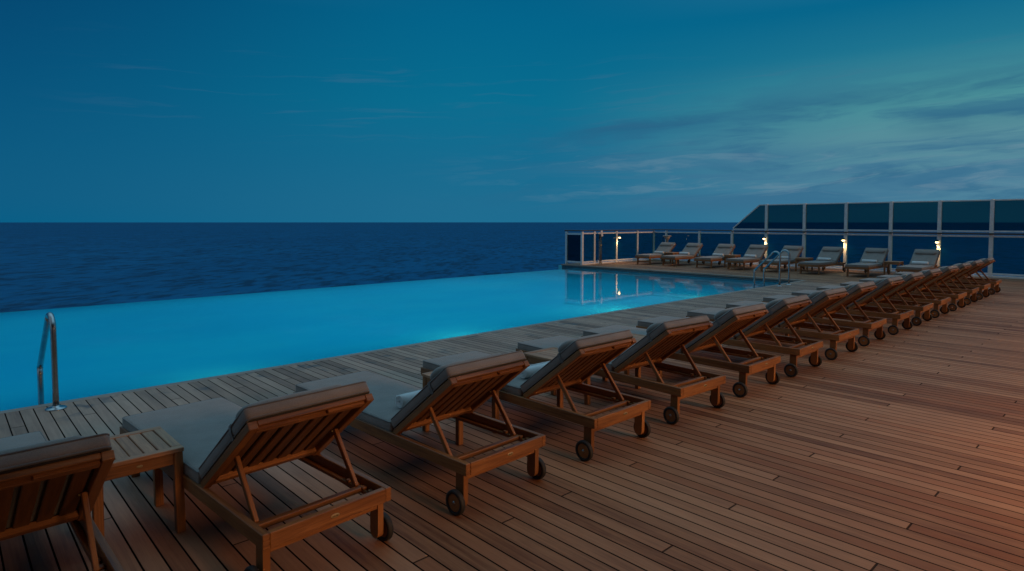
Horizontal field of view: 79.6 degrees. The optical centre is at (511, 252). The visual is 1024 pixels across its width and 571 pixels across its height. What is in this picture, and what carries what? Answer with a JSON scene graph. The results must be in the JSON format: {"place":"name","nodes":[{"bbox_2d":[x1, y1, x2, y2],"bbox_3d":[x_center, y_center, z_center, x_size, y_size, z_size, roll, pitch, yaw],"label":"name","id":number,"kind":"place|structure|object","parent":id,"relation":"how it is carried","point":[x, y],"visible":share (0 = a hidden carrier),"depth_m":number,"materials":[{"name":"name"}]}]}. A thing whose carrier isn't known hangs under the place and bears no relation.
{"place":"outdoors","nodes":[
{"label":"outdoors","id":0,"kind":"place"},
{"bbox_2d":[0,271,1023,570],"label":"deck","id":1,"kind":"structure","parent":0,"point":[902,449],"depth_m":3.87,"materials":[{"name":"brown wood"}]},
{"bbox_2d":[37,312,66,410],"bbox_3d":[-4.133,1.293,5.478,0.752,1.574,0.156,3,4,43],"label":"pool handrail","id":2,"kind":"object","parent":1,"relation":"attached to","point":[49,322],"visible":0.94,"depth_m":5.26,"materials":[{"name":"metal"}]},
{"bbox_2d":[0,431,124,570],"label":"sun lounger","id":3,"kind":"object","parent":1,"relation":"on","point":[44,483],"visible":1,"depth_m":2.35,"materials":[{"name":"brown wood"}]},
{"bbox_2d":[92,426,185,537],"bbox_3d":[-1.987,1.220,3.196,0.400,0.444,0.450,-3,4,-44],"label":"side table","id":4,"kind":"object","parent":1,"relation":"on","point":[155,449],"visible":0.64,"depth_m":3.15,"materials":[{"name":"brown wood"}]},
{"bbox_2d":[120,381,393,570],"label":"sun lounger","id":5,"kind":"object","parent":1,"relation":"on","point":[307,427],"visible":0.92,"depth_m":3.00,"materials":[{"name":"brown wood"}]},
{"bbox_2d":[293,350,545,515],"bbox_3d":[-0.732,0.991,4.216,2.007,0.801,0.694,3,4,44],"label":"sun lounger","id":6,"kind":"object","parent":1,"relation":"on","point":[462,390],"visible":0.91,"depth_m":3.74,"materials":[{"name":"brown wood"}]},
{"bbox_2d":[395,390,420,407],"bbox_3d":[-0.601,0.971,4.184,0.404,0.093,0.092,-3,-29,-44],"label":"rolled towel","id":7,"kind":"object","parent":6,"relation":"on","point":[402,400],"visible":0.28,"depth_m":4.05,"materials":[{"name":"white fabric"}]},
{"bbox_2d":[422,371,498,444],"bbox_3d":[-0.392,1.146,4.685,0.400,0.444,0.450,-3,4,-44],"label":"side table","id":8,"kind":"object","parent":1,"relation":"on","point":[459,424],"visible":0.13,"depth_m":4.64,"materials":[{"name":"brown wood"}]},
{"bbox_2d":[421,330,650,461],"bbox_3d":[0.100,0.953,4.994,0.694,0.801,2.007,-3,4,-43],"label":"sun lounger","id":9,"kind":"object","parent":1,"relation":"on","point":[573,364],"visible":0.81,"depth_m":4.46,"materials":[{"name":"brown wood"}]},
{"bbox_2d":[519,361,549,377],"bbox_3d":[0.232,0.933,4.942,0.405,0.093,0.092,-2,-14,-41],"label":"rolled towel","id":10,"kind":"object","parent":9,"relation":"on","point":[530,370],"visible":0.48,"depth_m":4.83,"materials":[{"name":"white fabric"}]},
{"bbox_2d":[524,347,590,407],"bbox_3d":[0.395,1.109,5.419,0.400,0.444,0.450,-3,4,-43],"label":"side table","id":11,"kind":"object","parent":1,"relation":"on","point":[541,355],"visible":0.43,"depth_m":5.38,"materials":[{"name":"brown wood"}]},
{"bbox_2d":[516,315,725,423],"bbox_3d":[0.929,0.914,5.765,0.694,0.801,2.007,-2,4,-40],"label":"sun lounger","id":12,"kind":"object","parent":1,"relation":"on","point":[656,345],"visible":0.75,"depth_m":5.21,"materials":[{"name":"brown wood"}]},
{"bbox_2d":[602,333,661,388],"bbox_3d":[1.210,1.071,6.180,0.400,0.444,0.450,-3,4,-42],"label":"side table","id":13,"kind":"object","parent":1,"relation":"on","point":[637,337],"visible":0.15,"depth_m":6.14,"materials":[{"name":"brown wood"}]},
{"bbox_2d":[581,303,780,397],"bbox_3d":[1.709,0.878,6.495,0.694,0.801,2.007,-3,4,-42],"label":"sun lounger","id":14,"kind":"object","parent":1,"relation":"on","point":[727,323],"visible":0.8,"depth_m":5.95,"materials":[{"name":"brown wood"}]},
{"bbox_2d":[636,294,822,376],"bbox_3d":[2.488,0.842,7.220,0.694,0.801,2.007,-3,4,-44],"label":"sun lounger","id":15,"kind":"object","parent":1,"relation":"on","point":[780,310],"visible":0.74,"depth_m":6.67,"materials":[{"name":"brown wood"}]},
{"bbox_2d":[753,251,782,287],"bbox_3d":[6.477,0.762,15.550,0.156,1.634,0.752,-3,4,-43],"label":"pool handrail","id":16,"kind":"object","parent":1,"relation":"attached to","point":[764,260],"visible":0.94,"depth_m":15.39,"materials":[{"name":"metal"}]},
{"bbox_2d":[686,287,858,359],"bbox_3d":[3.332,0.802,8.013,0.694,0.801,2.007,-3,4,-42],"label":"sun lounger","id":17,"kind":"object","parent":1,"relation":"on","point":[822,300],"visible":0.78,"depth_m":7.48,"materials":[{"name":"brown wood"}]},
{"bbox_2d":[763,249,791,286],"bbox_3d":[6.879,0.733,15.924,0.156,1.654,0.752,-3,4,-43],"label":"pool handrail","id":18,"kind":"object","parent":1,"relation":"attached to","point":[768,264],"visible":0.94,"depth_m":15.74,"materials":[{"name":"metal"}]},
{"bbox_2d":[764,304,799,336],"bbox_3d":[3.674,0.957,8.479,0.400,0.444,0.450,-3,4,-43],"label":"side table","id":19,"kind":"object","parent":1,"relation":"on","point":[797,328],"visible":0.01,"depth_m":8.43,"materials":[{"name":"brown wood"}]},
{"bbox_2d":[725,281,886,345],"bbox_3d":[4.148,0.764,8.795,0.694,0.801,2.007,-3,4,-43],"label":"sun lounger","id":20,"kind":"object","parent":1,"relation":"on","point":[856,291],"visible":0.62,"depth_m":8.26,"materials":[{"name":"brown wood"}]},
{"bbox_2d":[762,276,913,334],"bbox_3d":[5.036,0.724,9.598,0.694,0.801,2.007,-3,4,-43],"label":"sun lounger","id":21,"kind":"object","parent":1,"relation":"on","point":[885,285],"visible":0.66,"depth_m":9.04,"materials":[{"name":"brown wood"}]},
{"bbox_2d":[791,272,933,325],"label":"sun lounger","id":22,"kind":"object","parent":1,"relation":"on","point":[910,279],"visible":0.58,"depth_m":9.83,"materials":[{"name":"brown wood"}]},
{"bbox_2d":[845,248,888,277],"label":"sun lounger","id":23,"kind":"object","parent":1,"relation":"on","point":[879,255],"visible":0.94,"depth_m":18.63,"materials":[{"name":"grey fabric"}]},
{"bbox_2d":[862,259,876,262],"bbox_3d":[10.847,0.252,18.622,0.092,0.093,0.404,-7,7,-43],"label":"rolled towel","id":24,"kind":"object","parent":23,"relation":"on","point":[869,261],"visible":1,"depth_m":18.59,"materials":[{"name":"white fabric"}]},
{"bbox_2d":[816,268,950,317],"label":"sun lounger","id":25,"kind":"object","parent":1,"relation":"on","point":[929,275],"visible":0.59,"depth_m":10.61,"materials":[{"name":"brown wood"}]},
{"bbox_2d":[883,261,903,274],"bbox_3d":[11.276,0.476,18.151,0.450,0.444,0.400,-3,4,-43],"label":"side table","id":26,"kind":"object","parent":1,"relation":"on","point":[897,263],"visible":0.87,"depth_m":18.12,"materials":[{"name":"brown wood"}]},
{"bbox_2d":[840,265,966,310],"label":"sun lounger","id":27,"kind":"object","parent":1,"relation":"on","point":[947,271],"visible":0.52,"depth_m":11.36,"materials":[{"name":"brown wood"}]},
{"bbox_2d":[895,249,940,271],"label":"sun lounger","id":28,"kind":"object","parent":1,"relation":"on","point":[931,256],"visible":0.89,"depth_m":17.80,"materials":[{"name":"beige fabric"}]},
{"bbox_2d":[912,261,928,264],"bbox_3d":[11.776,0.296,17.713,0.404,0.093,0.092,3,-21,47],"label":"rolled towel","id":29,"kind":"object","parent":28,"relation":"on","point":[920,262],"visible":1,"depth_m":17.68,"materials":[{"name":"white fabric"}]},
{"bbox_2d":[859,262,978,304],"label":"sun lounger","id":30,"kind":"object","parent":1,"relation":"on","point":[963,267],"visible":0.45,"depth_m":12.23,"materials":[{"name":"brown wood"}]},
{"bbox_2d":[877,260,990,299],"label":"sun lounger","id":31,"kind":"object","parent":1,"relation":"on","point":[980,294],"visible":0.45,"depth_m":13.02,"materials":[{"name":"brown wood"}]},
{"bbox_2d":[893,257,1001,294],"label":"sun lounger","id":32,"kind":"object","parent":1,"relation":"on","point":[992,290],"visible":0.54,"depth_m":13.85,"materials":[{"name":"brown wood"}]},
{"bbox_2d":[0,222,1023,312],"bbox_3d":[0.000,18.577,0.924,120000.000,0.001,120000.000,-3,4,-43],"label":"sea","id":33,"kind":"structure","parent":0,"point":[48,265],"depth_m":354.05,"materials":[{"name":"liquid"}]},
{"bbox_2d":[0,0,1023,221],"label":"sky","id":34,"kind":"structure","parent":0,"point":[111,110],"materials":[{"name":"blue"}]},
{"bbox_2d":[662,235,671,260],"bbox_3d":[6.363,-0.188,25.362,0.280,1.055,0.362,-3,4,-43],"label":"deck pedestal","id":35,"kind":"object","parent":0,"point":[667,237],"visible":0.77,"depth_m":25.24,"materials":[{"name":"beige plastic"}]},
{"bbox_2d":[569,260,860,279],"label":"deck","id":36,"kind":"structure","parent":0,"point":[691,267],"depth_m":20.80,"materials":[{"name":"brown wood"}]},
{"bbox_2d":[599,231,602,263],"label":"shower column","id":37,"kind":"structure","parent":36,"relation":"on","point":[600,248],"depth_m":23.36,"materials":[{"name":"metal"}]},
{"bbox_2d":[564,229,730,264],"bbox_3d":[5.114,-0.276,24.588,6.426,1.306,2.940,0,3,-6],"label":"glass railing","id":38,"kind":"object","parent":36,"relation":"on","point":[581,248],"visible":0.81,"depth_m":24.27,"materials":[{"name":"clear glass"}]},
{"bbox_2d":[635,242,677,264],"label":"sun lounger","id":39,"kind":"object","parent":36,"relation":"on","point":[666,246],"visible":0.75,"depth_m":24.06,"materials":[{"name":"beige fabric"}]},
{"bbox_2d":[664,252,678,263],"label":"side table","id":40,"kind":"object","parent":36,"relation":"on","point":[671,253],"visible":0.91,"depth_m":23.51,"materials":[{"name":"brown wood"}]},
{"bbox_2d":[660,243,704,265],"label":"sun lounger","id":41,"kind":"object","parent":36,"relation":"on","point":[693,249],"visible":0.96,"depth_m":23.18,"materials":[{"name":"beige fabric"}]},
{"bbox_2d":[694,244,736,267],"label":"sun lounger","id":42,"kind":"object","parent":36,"relation":"on","point":[725,249],"visible":0.87,"depth_m":22.27,"materials":[{"name":"beige fabric"}]},
{"bbox_2d":[724,254,740,267],"bbox_3d":[7.835,0.293,21.829,0.450,0.444,0.400,-3,4,-43],"label":"side table","id":43,"kind":"object","parent":36,"relation":"on","point":[731,255],"visible":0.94,"depth_m":21.79,"materials":[{"name":"brown wood"}]},
{"bbox_2d":[725,244,769,269],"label":"sun lounger","id":44,"kind":"object","parent":36,"relation":"on","point":[759,251],"visible":0.97,"depth_m":21.39,"materials":[{"name":"beige fabric"}]},
{"bbox_2d":[759,245,804,271],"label":"sun lounger","id":45,"kind":"object","parent":36,"relation":"on","point":[795,251],"visible":0.84,"depth_m":20.50,"materials":[{"name":"beige fabric"}]},
{"bbox_2d":[795,257,812,271],"bbox_3d":[9.525,0.383,20.023,0.450,0.444,0.400,-3,4,-43],"label":"side table","id":46,"kind":"object","parent":36,"relation":"on","point":[801,259],"visible":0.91,"depth_m":19.98,"materials":[{"name":"brown wood"}]},
{"bbox_2d":[798,246,845,274],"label":"sun lounger","id":47,"kind":"object","parent":36,"relation":"on","point":[834,253],"visible":1,"depth_m":19.60,"materials":[{"name":"beige fabric"}]},
{"bbox_2d":[818,258,831,260],"bbox_3d":[9.967,0.204,19.568,0.092,0.093,0.405,5,-1,-41],"label":"rolled towel","id":48,"kind":"object","parent":47,"relation":"on","point":[826,259],"visible":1,"depth_m":19.51,"materials":[{"name":"white fabric"}]},
{"bbox_2d":[730,199,1023,278],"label":"glass windscreen","id":49,"kind":"object","parent":36,"relation":"on","point":[822,221],"visible":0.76,"depth_m":19.41,"materials":[{"name":"clear glass"}]},
{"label":"pool basin","id":50,"kind":"structure","parent":0,"visible":0},
{"bbox_2d":[0,268,782,410],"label":"pool water","id":51,"kind":"structure","parent":50,"relation":"in","point":[108,349],"depth_m":10.48,"materials":[{"name":"blue liquid"}]},
{"bbox_2d":[0,264,805,413],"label":"pool coping","id":52,"kind":"object","parent":50,"relation":"on","point":[130,391],"visible":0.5,"depth_m":7.90,"materials":[{"name":"brown wood"}]},
{"bbox_2d":[562,265,794,282],"bbox_3d":[4.948,0.718,20.188,0.083,0.140,8.944,-3,4,-43],"label":"pool waterline band","id":53,"kind":"object","parent":50,"relation":"attached to","point":[664,273],"visible":0.55,"depth_m":19.76,"materials":[{"name":"tile"}]}
]}

